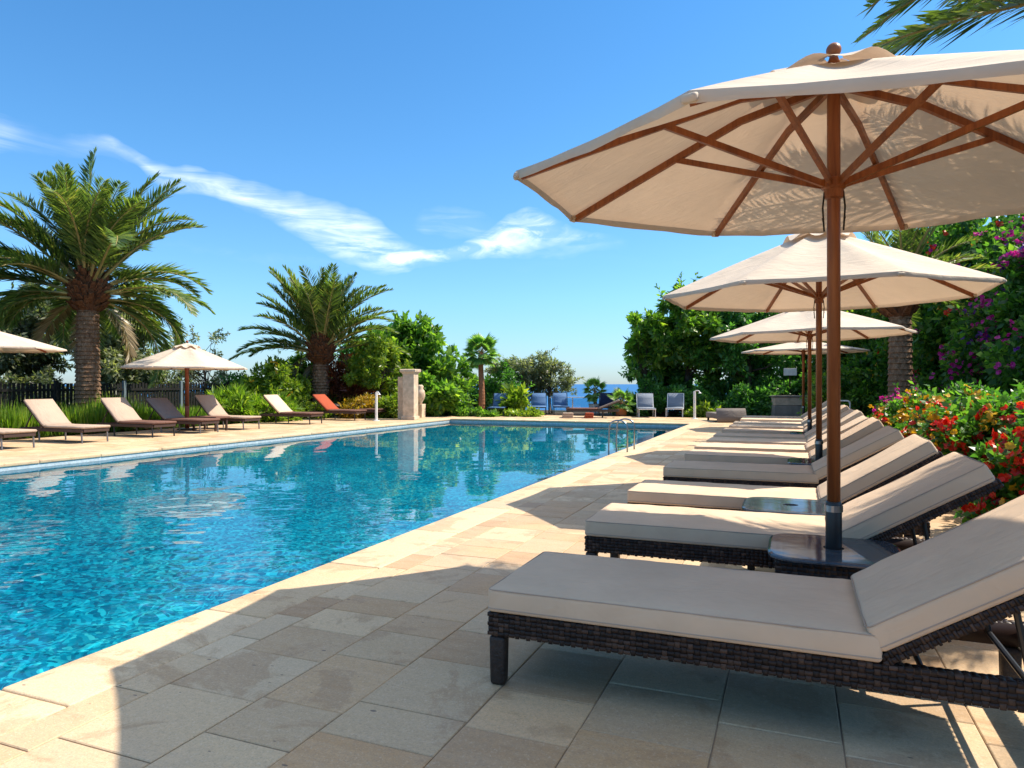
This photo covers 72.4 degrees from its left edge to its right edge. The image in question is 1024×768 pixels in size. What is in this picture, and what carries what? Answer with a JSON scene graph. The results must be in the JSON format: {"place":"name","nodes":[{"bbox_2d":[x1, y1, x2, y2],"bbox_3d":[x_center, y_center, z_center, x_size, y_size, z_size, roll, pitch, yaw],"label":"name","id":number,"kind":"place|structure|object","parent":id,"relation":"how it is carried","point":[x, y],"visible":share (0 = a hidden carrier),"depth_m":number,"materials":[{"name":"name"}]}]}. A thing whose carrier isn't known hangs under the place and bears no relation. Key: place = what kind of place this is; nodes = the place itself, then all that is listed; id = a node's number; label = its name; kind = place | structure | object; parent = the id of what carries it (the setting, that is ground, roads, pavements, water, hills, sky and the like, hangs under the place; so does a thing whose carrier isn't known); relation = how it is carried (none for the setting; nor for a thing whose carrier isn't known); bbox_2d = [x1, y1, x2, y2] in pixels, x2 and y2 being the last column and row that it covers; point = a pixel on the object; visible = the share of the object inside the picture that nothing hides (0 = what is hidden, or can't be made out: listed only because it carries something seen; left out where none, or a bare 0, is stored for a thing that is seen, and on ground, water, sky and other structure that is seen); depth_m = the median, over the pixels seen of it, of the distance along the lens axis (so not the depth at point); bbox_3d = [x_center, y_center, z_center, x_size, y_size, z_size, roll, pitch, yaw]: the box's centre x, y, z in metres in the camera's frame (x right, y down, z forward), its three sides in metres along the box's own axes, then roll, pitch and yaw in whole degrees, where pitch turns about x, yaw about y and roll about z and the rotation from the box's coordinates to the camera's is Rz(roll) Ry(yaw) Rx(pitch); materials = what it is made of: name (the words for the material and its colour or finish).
{"place":"outdoors","nodes":[
{"label":"outdoors","id":0,"kind":"place"},
{"bbox_2d":[0,389,232,439],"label":"ornamental grass","id":1,"kind":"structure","parent":0,"point":[16,417],"depth_m":18.20,"materials":[{"name":"green plant"}]},
{"bbox_2d":[0,422,679,690],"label":"pool water","id":2,"kind":"structure","parent":0,"point":[96,556],"depth_m":7.45,"materials":[{"name":"blue liquid"}]},
{"bbox_2d":[3,410,684,440],"bbox_3d":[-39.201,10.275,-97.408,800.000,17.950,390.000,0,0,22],"label":"ground","id":3,"kind":"structure","parent":0,"point":[559,412],"depth_m":22.46,"materials":[{"name":"stone"}]},
{"bbox_2d":[0,370,28,408],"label":"dark bush","id":4,"kind":"object","parent":3,"relation":"on","point":[7,377],"visible":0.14,"depth_m":22.59,"materials":[{"name":"green plant"}]},
{"bbox_2d":[0,281,55,383],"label":"olive tree","id":5,"kind":"object","parent":3,"relation":"on","point":[12,362],"visible":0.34,"depth_m":23.67,"materials":[{"name":"green plant"}]},
{"bbox_2d":[0,331,66,352],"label":"market umbrella","id":6,"kind":"object","parent":3,"relation":"on","point":[10,343],"visible":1,"depth_m":15.68,"materials":[{"name":"fabric"}]},
{"bbox_2d":[3,268,76,387],"bbox_3d":[-16.630,-1.506,25.121,3.334,5.644,4.286,0,0,-43],"label":"olive tree","id":7,"kind":"object","parent":3,"relation":"on","point":[48,363],"visible":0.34,"depth_m":24.23,"materials":[{"name":"green plant"}]},
{"bbox_2d":[17,370,73,410],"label":"dark bush","id":8,"kind":"object","parent":3,"relation":"on","point":[36,379],"visible":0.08,"depth_m":22.99,"materials":[{"name":"green plant"}]},
{"bbox_2d":[0,146,215,409],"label":"date palm","id":9,"kind":"object","parent":3,"relation":"on","point":[95,240],"visible":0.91,"depth_m":19.24,"materials":[{"name":"green plant"}]},
{"bbox_2d":[0,380,230,410],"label":"picket fence","id":10,"kind":"object","parent":3,"relation":"on","point":[175,391],"visible":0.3,"depth_m":21.55,"materials":[{"name":"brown wood"}]},
{"bbox_2d":[68,283,172,400],"bbox_3d":[-14.497,-1.212,25.591,3.204,5.104,3.626,0,0,22],"label":"olive tree","id":11,"kind":"object","parent":3,"relation":"on","point":[112,358],"visible":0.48,"depth_m":24.96,"materials":[{"name":"green plant"}]},
{"bbox_2d":[138,371,217,407],"bbox_3d":[-12.511,0.570,25.949,3.610,2.169,3.009,0,0,11],"label":"fence","id":12,"kind":"object","parent":3,"relation":"on","point":[174,380],"visible":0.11,"depth_m":25.78,"materials":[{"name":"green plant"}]},
{"bbox_2d":[167,317,230,384],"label":"twiggy tree","id":13,"kind":"object","parent":3,"relation":"on","point":[198,374],"visible":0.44,"depth_m":27.10,"materials":[{"name":"green plant"}]},
{"bbox_2d":[202,381,263,423],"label":"fern bush","id":14,"kind":"object","parent":3,"relation":"on","point":[232,400],"visible":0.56,"depth_m":22.52,"materials":[{"name":"green plant"}]},
{"bbox_2d":[230,350,312,402],"bbox_3d":[-8.971,0.126,25.941,3.087,2.923,2.950,0,0,-6],"label":"garden shrub","id":15,"kind":"object","parent":3,"relation":"on","point":[277,373],"visible":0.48,"depth_m":25.37,"materials":[{"name":"green plant"}]},
{"bbox_2d":[248,389,305,421],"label":"fern bush","id":16,"kind":"object","parent":3,"relation":"on","point":[262,402],"visible":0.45,"depth_m":23.26,"materials":[{"name":"green plant"}]},
{"bbox_2d":[288,393,331,418],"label":"clipped shrub","id":17,"kind":"object","parent":3,"relation":"on","point":[308,405],"visible":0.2,"depth_m":25.27,"materials":[{"name":"green plant"}]},
{"bbox_2d":[228,263,411,415],"bbox_3d":[-7.371,-1.621,27.405,6.898,5.842,5.203,0,0,6],"label":"date palm","id":18,"kind":"object","parent":3,"relation":"on","point":[324,307],"visible":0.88,"depth_m":26.48,"materials":[{"name":"green plant"}]},
{"bbox_2d":[323,351,377,402],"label":"cordyline shrub","id":19,"kind":"object","parent":3,"relation":"on","point":[338,387],"visible":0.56,"depth_m":27.00,"materials":[{"name":"green plant"}]},
{"bbox_2d":[335,392,379,418],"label":"clipped shrub","id":20,"kind":"object","parent":3,"relation":"on","point":[364,401],"visible":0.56,"depth_m":25.57,"materials":[{"name":"yellow plant"}]},
{"bbox_2d":[333,321,393,396],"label":"broadleaf tree","id":21,"kind":"object","parent":3,"relation":"on","point":[350,350],"visible":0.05,"depth_m":32.28,"materials":[{"name":"green plant"}]},
{"bbox_2d":[366,385,397,418],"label":"clipped shrub","id":22,"kind":"object","parent":3,"relation":"on","point":[390,404],"visible":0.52,"depth_m":25.53,"materials":[{"name":"green plant"}]},
{"bbox_2d":[368,310,468,396],"bbox_3d":[-4.398,-0.992,30.442,4.827,4.679,3.750,0,0,-9],"label":"broadleaf tree","id":23,"kind":"object","parent":3,"relation":"on","point":[421,341],"visible":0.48,"depth_m":29.73,"materials":[{"name":"green plant"}]},
{"bbox_2d":[418,369,476,416],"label":"garden shrub","id":24,"kind":"object","parent":3,"relation":"on","point":[444,398],"visible":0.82,"depth_m":26.83,"materials":[{"name":"green plant"}]},
{"bbox_2d":[445,344,490,393],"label":"sapling","id":25,"kind":"object","parent":3,"relation":"on","point":[470,382],"visible":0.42,"depth_m":31.25,"materials":[{"name":"green plant"}]},
{"bbox_2d":[454,404,500,416],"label":"edging plant","id":26,"kind":"object","parent":3,"relation":"on","point":[479,411],"visible":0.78,"depth_m":26.85,"materials":[{"name":"green plant"}]},
{"bbox_2d":[465,358,534,411],"bbox_3d":[-0.506,0.213,29.985,3.475,2.709,2.497,0,0,22],"label":"garden shrub","id":27,"kind":"object","parent":3,"relation":"on","point":[492,385],"visible":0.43,"depth_m":29.93,"materials":[{"name":"green plant"}]},
{"bbox_2d":[497,380,532,410],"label":"garden shrub","id":28,"kind":"object","parent":3,"relation":"on","point":[517,399],"visible":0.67,"depth_m":27.74,"materials":[{"name":"green plant"}]},
{"bbox_2d":[497,406,544,416],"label":"edging plant","id":29,"kind":"object","parent":3,"relation":"on","point":[531,411],"visible":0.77,"depth_m":26.73,"materials":[{"name":"green plant"}]},
{"bbox_2d":[484,346,565,410],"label":"olive tree","id":30,"kind":"object","parent":3,"relation":"on","point":[522,367],"visible":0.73,"depth_m":30.20,"materials":[{"name":"green plant"}]},
{"bbox_2d":[526,352,585,412],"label":"olive tree","id":31,"kind":"object","parent":3,"relation":"on","point":[567,380],"visible":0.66,"depth_m":30.74,"materials":[{"name":"green plant"}]},
{"bbox_2d":[552,392,569,414],"bbox_3d":[2.016,0.807,29.000,0.642,0.895,1.232,0,0,0],"label":"pool chair","id":32,"kind":"object","parent":3,"relation":"on","point":[559,400],"visible":0.94,"depth_m":29.42,"materials":[{"name":"blue fabric"}]},
{"bbox_2d":[581,377,606,413],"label":"fan palm","id":33,"kind":"object","parent":3,"relation":"on","point":[596,383],"visible":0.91,"depth_m":29.31,"materials":[{"name":"green plant"}]},
{"bbox_2d":[607,387,636,415],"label":"fan palm","id":34,"kind":"object","parent":3,"relation":"on","point":[626,396],"visible":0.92,"depth_m":27.32,"materials":[{"name":"plant"}]},
{"bbox_2d":[623,310,667,388],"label":"sapling","id":35,"kind":"object","parent":3,"relation":"on","point":[636,344],"visible":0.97,"depth_m":29.24,"materials":[{"name":"green plant"}]},
{"bbox_2d":[618,354,683,412],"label":"shade tree","id":36,"kind":"object","parent":3,"relation":"on","point":[665,383],"visible":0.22,"depth_m":30.65,"materials":[{"name":"green plant"}]},
{"bbox_2d":[608,373,724,415],"bbox_3d":[6.207,0.589,28.635,4.824,2.096,1.999,0,0,22],"label":"garden shrub","id":37,"kind":"object","parent":3,"relation":"on","point":[659,402],"visible":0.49,"depth_m":28.27,"materials":[{"name":"green plant"}]},
{"bbox_2d":[665,393,683,416],"bbox_3d":[6.266,0.807,26.900,0.642,0.895,1.232,0,0,16],"label":"pool chair","id":38,"kind":"object","parent":3,"relation":"on","point":[675,400],"visible":0.98,"depth_m":27.31,"materials":[{"name":"grey fabric"}]},
{"bbox_2d":[628,272,753,400],"bbox_3d":[7.820,-1.756,29.855,5.560,6.183,4.251,0,0,22],"label":"shade tree","id":39,"kind":"object","parent":3,"relation":"on","point":[675,335],"visible":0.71,"depth_m":29.07,"materials":[{"name":"green plant"}]},
{"bbox_2d":[684,400,720,417],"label":"edging plant","id":40,"kind":"object","parent":3,"relation":"on","point":[702,409],"visible":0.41,"depth_m":26.71,"materials":[{"name":"green plant"}]},
{"bbox_2d":[685,380,783,415],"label":"garden shrub","id":41,"kind":"object","parent":3,"relation":"on","point":[756,401],"visible":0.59,"depth_m":26.99,"materials":[{"name":"green plant"}]},
{"bbox_2d":[684,311,805,391],"bbox_3d":[9.689,-1.378,28.910,5.494,5.422,3.855,0,0,-9],"label":"shade tree","id":42,"kind":"object","parent":3,"relation":"on","point":[759,366],"visible":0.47,"depth_m":28.44,"materials":[{"name":"green plant"}]},
{"bbox_2d":[723,374,799,403],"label":"dark bush","id":43,"kind":"object","parent":3,"relation":"on","point":[765,381],"visible":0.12,"depth_m":27.92,"materials":[{"name":"green plant"}]},
{"bbox_2d":[769,395,806,415],"bbox_3d":[10.568,0.840,26.500,1.500,0.820,0.700,0,0,2],"label":"stone counter","id":44,"kind":"object","parent":3,"relation":"on","point":[786,405],"visible":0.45,"depth_m":26.19,"materials":[{"name":"grey stone"}]},
{"bbox_2d":[767,312,815,385],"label":"shade tree","id":45,"kind":"object","parent":3,"relation":"on","point":[781,376],"visible":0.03,"depth_m":30.28,"materials":[{"name":"green plant"}]},
{"bbox_2d":[772,369,815,394],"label":"dark bush","id":46,"kind":"object","parent":3,"relation":"on","point":[798,381],"visible":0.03,"depth_m":27.15,"materials":[{"name":"green plant"}]},
{"bbox_2d":[796,359,870,416],"bbox_3d":[10.517,0.390,22.020,2.955,2.386,1.923,0,0,9],"label":"garden shrub","id":47,"kind":"object","parent":3,"relation":"on","point":[848,374],"visible":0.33,"depth_m":21.65,"materials":[{"name":"green plant"}]},
{"bbox_2d":[805,341,862,380],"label":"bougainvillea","id":48,"kind":"object","parent":3,"relation":"on","point":[844,358],"visible":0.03,"depth_m":24.63,"materials":[{"name":"green plant"}]},
{"bbox_2d":[841,309,943,413],"bbox_3d":[13.005,-1.752,22.063,5.573,6.417,5.187,0,0,22],"label":"bougainvillea","id":49,"kind":"object","parent":3,"relation":"on","point":[874,380],"visible":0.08,"depth_m":21.54,"materials":[{"name":"green plant"}]},
{"bbox_2d":[866,383,926,417],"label":"flower bush","id":50,"kind":"object","parent":3,"relation":"on","point":[883,398],"visible":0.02,"depth_m":13.14,"materials":[{"name":"plant"}]},
{"bbox_2d":[868,382,993,429],"bbox_3d":[7.115,0.735,11.465,2.430,1.546,2.754,0,0,22],"label":"flower bush","id":51,"kind":"object","parent":3,"relation":"on","point":[898,412],"visible":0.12,"depth_m":11.38,"materials":[{"name":"green plant"}]},
{"bbox_2d":[861,225,1000,401],"bbox_3d":[8.496,-1.245,15.194,3.442,5.089,3.014,0,0,22],"label":"date palm","id":52,"kind":"object","parent":3,"relation":"on","point":[900,361],"visible":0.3,"depth_m":14.78,"materials":[{"name":"green plant"}]},
{"bbox_2d":[851,0,1023,55],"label":"date palm","id":53,"kind":"object","parent":3,"relation":"on","point":[937,21],"visible":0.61,"depth_m":4.50,"materials":[{"name":"green plant"}]},
{"bbox_2d":[860,214,1018,414],"bbox_3d":[12.659,-2.097,19.515,5.198,7.646,5.154,0,0,-39],"label":"bougainvillea","id":54,"kind":"object","parent":3,"relation":"on","point":[883,343],"visible":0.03,"depth_m":19.68,"materials":[{"name":"green plant"}]},
{"bbox_2d":[893,379,1023,437],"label":"flower bush","id":55,"kind":"object","parent":3,"relation":"on","point":[934,400],"visible":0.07,"depth_m":9.41,"materials":[{"name":"green plant"}]},
{"bbox_2d":[912,214,1018,393],"bbox_3d":[12.507,-1.432,17.157,5.309,6.406,5.192,0,0,22],"label":"bougainvillea","id":56,"kind":"object","parent":3,"relation":"on","point":[932,340],"visible":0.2,"depth_m":17.58,"materials":[{"name":"green plant"}]},
{"bbox_2d":[907,382,1023,503],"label":"flower bush","id":57,"kind":"object","parent":3,"relation":"on","point":[950,430],"visible":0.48,"depth_m":7.22,"materials":[{"name":"green plant"}]},
{"bbox_2d":[938,213,1023,391],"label":"bougainvillea","id":58,"kind":"object","parent":3,"relation":"on","point":[965,363],"visible":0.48,"depth_m":15.08,"materials":[{"name":"green plant"}]},
{"bbox_2d":[954,410,1023,523],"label":"flower bush","id":59,"kind":"object","parent":3,"relation":"on","point":[1006,466],"visible":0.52,"depth_m":5.69,"materials":[{"name":"green plant"}]},
{"bbox_2d":[970,284,1023,397],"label":"bougainvillea","id":60,"kind":"object","parent":3,"relation":"on","point":[1003,356],"visible":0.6,"depth_m":13.16,"materials":[{"name":"green plant"}]},
{"bbox_2d":[61,384,694,411],"bbox_3d":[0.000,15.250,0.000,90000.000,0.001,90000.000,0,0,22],"label":"sea","id":61,"kind":"structure","parent":0,"point":[582,402],"depth_m":1255.48,"materials":[{"name":"liquid"}]},
{"bbox_2d":[0,415,1023,767],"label":"paving","id":62,"kind":"structure","parent":0,"point":[398,677],"depth_m":2.78,"materials":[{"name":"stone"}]},
{"bbox_2d":[0,428,36,449],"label":"sun lounger","id":63,"kind":"object","parent":62,"relation":"on","point":[8,432],"visible":1,"depth_m":13.46,"materials":[{"name":"beige fabric"}]},
{"bbox_2d":[19,399,110,443],"bbox_3d":[-9.775,0.793,15.281,1.948,0.916,0.660,0,0,21],"label":"sun lounger","id":64,"kind":"object","parent":62,"relation":"on","point":[48,415],"visible":0.91,"depth_m":15.24,"materials":[{"name":"beige fabric"}]},
{"bbox_2d":[97,397,176,437],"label":"sun lounger","id":65,"kind":"object","parent":62,"relation":"on","point":[121,411],"visible":0.92,"depth_m":16.92,"materials":[{"name":"beige fabric"}]},
{"bbox_2d":[146,398,219,433],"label":"sun lounger","id":66,"kind":"object","parent":62,"relation":"on","point":[164,409],"visible":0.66,"depth_m":18.14,"materials":[{"name":"beige fabric"}]},
{"bbox_2d":[120,340,247,429],"bbox_3d":[-8.864,0.028,19.090,3.131,2.440,3.131,0,0,22],"label":"market umbrella","id":67,"kind":"object","parent":62,"relation":"on","point":[186,356],"visible":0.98,"depth_m":18.49,"materials":[{"name":"fabric"}]},
{"bbox_2d":[195,395,260,429],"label":"sun lounger","id":68,"kind":"object","parent":62,"relation":"on","point":[210,405],"visible":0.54,"depth_m":19.59,"materials":[{"name":"beige fabric"}]},
{"bbox_2d":[260,395,322,424],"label":"sun lounger","id":69,"kind":"object","parent":62,"relation":"on","point":[280,407],"visible":0.99,"depth_m":22.10,"materials":[{"name":"beige fabric"}]},
{"bbox_2d":[310,394,366,420],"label":"sun lounger","id":70,"kind":"object","parent":62,"relation":"on","point":[326,403],"visible":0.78,"depth_m":24.41,"materials":[{"name":"orange fabric"}]},
{"bbox_2d":[0,418,704,736],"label":"pool coping","id":71,"kind":"object","parent":62,"relation":"on","point":[28,701],"visible":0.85,"depth_m":4.02,"materials":[{"name":"stone"}]},
{"bbox_2d":[608,418,634,454],"bbox_3d":[2.042,1.409,13.191,0.429,1.506,0.630,0,0,22],"label":"pool ladder","id":72,"kind":"object","parent":71,"relation":"attached to","point":[621,420],"visible":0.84,"depth_m":13.38,"materials":[{"name":"metal"}]},
{"bbox_2d":[340,330,419,396],"bbox_3d":[-5.277,-0.405,27.230,3.067,3.452,2.913,0,0,22],"label":"acacia tree","id":73,"kind":"object","parent":62,"relation":"on","point":[366,374],"visible":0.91,"depth_m":26.70,"materials":[{"name":"green plant"}]},
{"bbox_2d":[398,369,420,419],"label":"stone pillar","id":74,"kind":"structure","parent":62,"relation":"on","point":[408,395],"depth_m":24.41,"materials":[{"name":"beige stone"}]},
{"bbox_2d":[418,385,425,417],"bbox_3d":[-3.435,0.640,26.200,0.380,1.220,0.374,0,0,22],"label":"stone urn","id":75,"kind":"object","parent":62,"relation":"on","point":[421,406],"visible":0.65,"depth_m":26.06,"materials":[{"name":"beige stone"}]},
{"bbox_2d":[461,332,500,409],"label":"fan palm","id":76,"kind":"object","parent":62,"relation":"on","point":[478,342],"visible":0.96,"depth_m":28.81,"materials":[{"name":"green plant"}]},
{"bbox_2d":[531,393,546,414],"bbox_3d":[1.074,0.807,28.400,0.642,0.895,1.232,0,0,4],"label":"pool chair","id":77,"kind":"object","parent":62,"relation":"on","point":[539,400],"visible":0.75,"depth_m":28.83,"materials":[{"name":"blue fabric"}]},
{"bbox_2d":[566,399,619,417],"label":"sun lounger","id":78,"kind":"object","parent":62,"relation":"on","point":[597,409],"visible":1,"depth_m":25.73,"materials":[{"name":"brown wood"}]},
{"bbox_2d":[636,393,655,417],"bbox_3d":[5.093,0.807,26.600,0.642,0.895,1.232,0,0,6],"label":"pool chair","id":79,"kind":"object","parent":62,"relation":"on","point":[645,400],"visible":1,"depth_m":27.01,"materials":[{"name":"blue fabric"}]},
{"bbox_2d":[487,495,1023,712],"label":"sun lounger","id":80,"kind":"object","parent":62,"relation":"on","point":[872,627],"visible":1,"depth_m":2.61,"materials":[{"name":"fabric"}]},
{"bbox_2d":[513,42,1023,549],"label":"market umbrella","id":81,"kind":"object","parent":62,"relation":"on","point":[871,138],"visible":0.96,"depth_m":3.79,"materials":[{"name":"fabric"}]},
{"bbox_2d":[733,407,826,424],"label":"sun lounger","id":82,"kind":"object","parent":62,"relation":"on","point":[804,421],"visible":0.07,"depth_m":15.18,"materials":[{"name":"fabric"}]},
{"bbox_2d":[694,416,868,452],"bbox_3d":[3.639,0.836,9.461,2.214,0.828,0.716,0,0,22],"label":"sun lounger","id":83,"kind":"object","parent":62,"relation":"on","point":[808,447],"visible":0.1,"depth_m":9.33,"materials":[{"name":"fabric"}]},
{"bbox_2d":[663,426,903,487],"bbox_3d":[2.695,0.833,7.066,2.210,0.834,0.716,0,0,21],"label":"sun lounger","id":84,"kind":"object","parent":62,"relation":"on","point":[813,475],"visible":0.58,"depth_m":6.84,"materials":[{"name":"fabric"}]},
{"bbox_2d":[740,406,826,421],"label":"sun lounger","id":85,"kind":"object","parent":62,"relation":"on","point":[771,420],"visible":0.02,"depth_m":16.70,"materials":[{"name":"fabric"}]},
{"bbox_2d":[742,497,825,569],"bbox_3d":[1.930,1.044,4.850,0.630,0.413,0.630,0,0,22],"label":"side table","id":86,"kind":"object","parent":62,"relation":"on","point":[786,505],"visible":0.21,"depth_m":4.78,"materials":[{"name":"glass"}]},
{"bbox_2d":[713,409,854,438],"bbox_3d":[4.483,0.827,11.519,2.203,0.845,0.716,0,0,21],"label":"sun lounger","id":87,"kind":"object","parent":62,"relation":"on","point":[809,433],"visible":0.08,"depth_m":11.41,"materials":[{"name":"fabric"}]},
{"bbox_2d":[684,417,884,464],"bbox_3d":[3.232,0.821,8.395,2.195,0.858,0.716,0,0,22],"label":"sun lounger","id":88,"kind":"object","parent":62,"relation":"on","point":[865,428],"visible":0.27,"depth_m":8.23,"materials":[{"name":"fabric"}]},
{"bbox_2d":[706,410,863,444],"bbox_3d":[4.076,0.816,10.474,2.187,0.869,0.716,0,0,23],"label":"sun lounger","id":89,"kind":"object","parent":62,"relation":"on","point":[853,415],"visible":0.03,"depth_m":10.35,"materials":[{"name":"fabric"}]},
{"bbox_2d":[743,401,826,418],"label":"sun lounger","id":90,"kind":"object","parent":62,"relation":"on","point":[824,404],"visible":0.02,"depth_m":17.92,"materials":[{"name":"fabric"}]},
{"bbox_2d":[722,405,848,433],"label":"sun lounger","id":91,"kind":"object","parent":62,"relation":"on","point":[844,408],"visible":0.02,"depth_m":12.72,"materials":[{"name":"fabric"}]},
{"bbox_2d":[627,434,943,537],"bbox_3d":[2.060,0.818,5.488,2.190,0.864,0.716,0,0,22],"label":"sun lounger","id":92,"kind":"object","parent":62,"relation":"on","point":[905,456],"visible":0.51,"depth_m":5.31,"materials":[{"name":"fabric"}]},
{"bbox_2d":[729,405,841,428],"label":"sun lounger","id":93,"kind":"object","parent":62,"relation":"on","point":[757,426],"visible":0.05,"depth_m":14.01,"materials":[{"name":"fabric"}]},
{"bbox_2d":[584,452,1003,568],"bbox_3d":[1.603,0.829,4.279,2.205,0.842,0.716,0,0,22],"label":"sun lounger","id":94,"kind":"object","parent":62,"relation":"on","point":[923,495],"visible":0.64,"depth_m":4.09,"materials":[{"name":"fabric"}]},
{"bbox_2d":[741,342,869,414],"bbox_3d":[7.997,-0.032,19.203,3.033,2.560,3.033,0,0,-44],"label":"market umbrella","id":95,"kind":"object","parent":62,"relation":"on","point":[795,348],"visible":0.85,"depth_m":19.17,"materials":[{"name":"fabric"}]},
{"bbox_2d":[710,311,916,431],"bbox_3d":[5.109,-0.112,12.011,3.069,2.720,3.069,0,0,-7],"label":"market umbrella","id":96,"kind":"object","parent":62,"relation":"on","point":[790,327],"visible":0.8,"depth_m":11.90,"materials":[{"name":"fabric"}]},
{"bbox_2d":[767,533,900,579],"bbox_3d":[1.643,1.044,3.575,0.630,0.413,0.630,0,0,22],"label":"side table","id":97,"kind":"object","parent":62,"relation":"on","point":[802,554],"visible":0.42,"depth_m":3.44,"materials":[{"name":"black glass"}]},
{"bbox_2d":[662,232,1006,460],"bbox_3d":[3.328,-0.262,7.586,3.182,3.020,3.182,0,0,22],"label":"market umbrella","id":98,"kind":"object","parent":62,"relation":"on","point":[789,274],"visible":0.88,"depth_m":7.51,"materials":[{"name":"fabric"}]},
{"bbox_2d":[0,0,1023,383],"label":"sky","id":99,"kind":"structure","parent":0,"point":[382,141],"materials":[{"name":"blue"}]},
{"bbox_2d":[706,408,745,421],"bbox_3d":[7.137,1.020,23.390,0.950,0.460,1.580,0,0,2],"label":"daybed","id":100,"kind":"object","parent":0,"point":[728,414],"visible":0.88,"depth_m":22.68,"materials":[{"name":"grey fabric"}]},
{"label":"pool shell","id":101,"kind":"structure","parent":0,"visible":0},
{"bbox_2d":[0,420,685,471],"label":"pool waterline","id":102,"kind":"object","parent":101,"relation":"attached to","point":[129,455],"visible":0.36,"depth_m":16.12,"materials":[{"name":"tile"}]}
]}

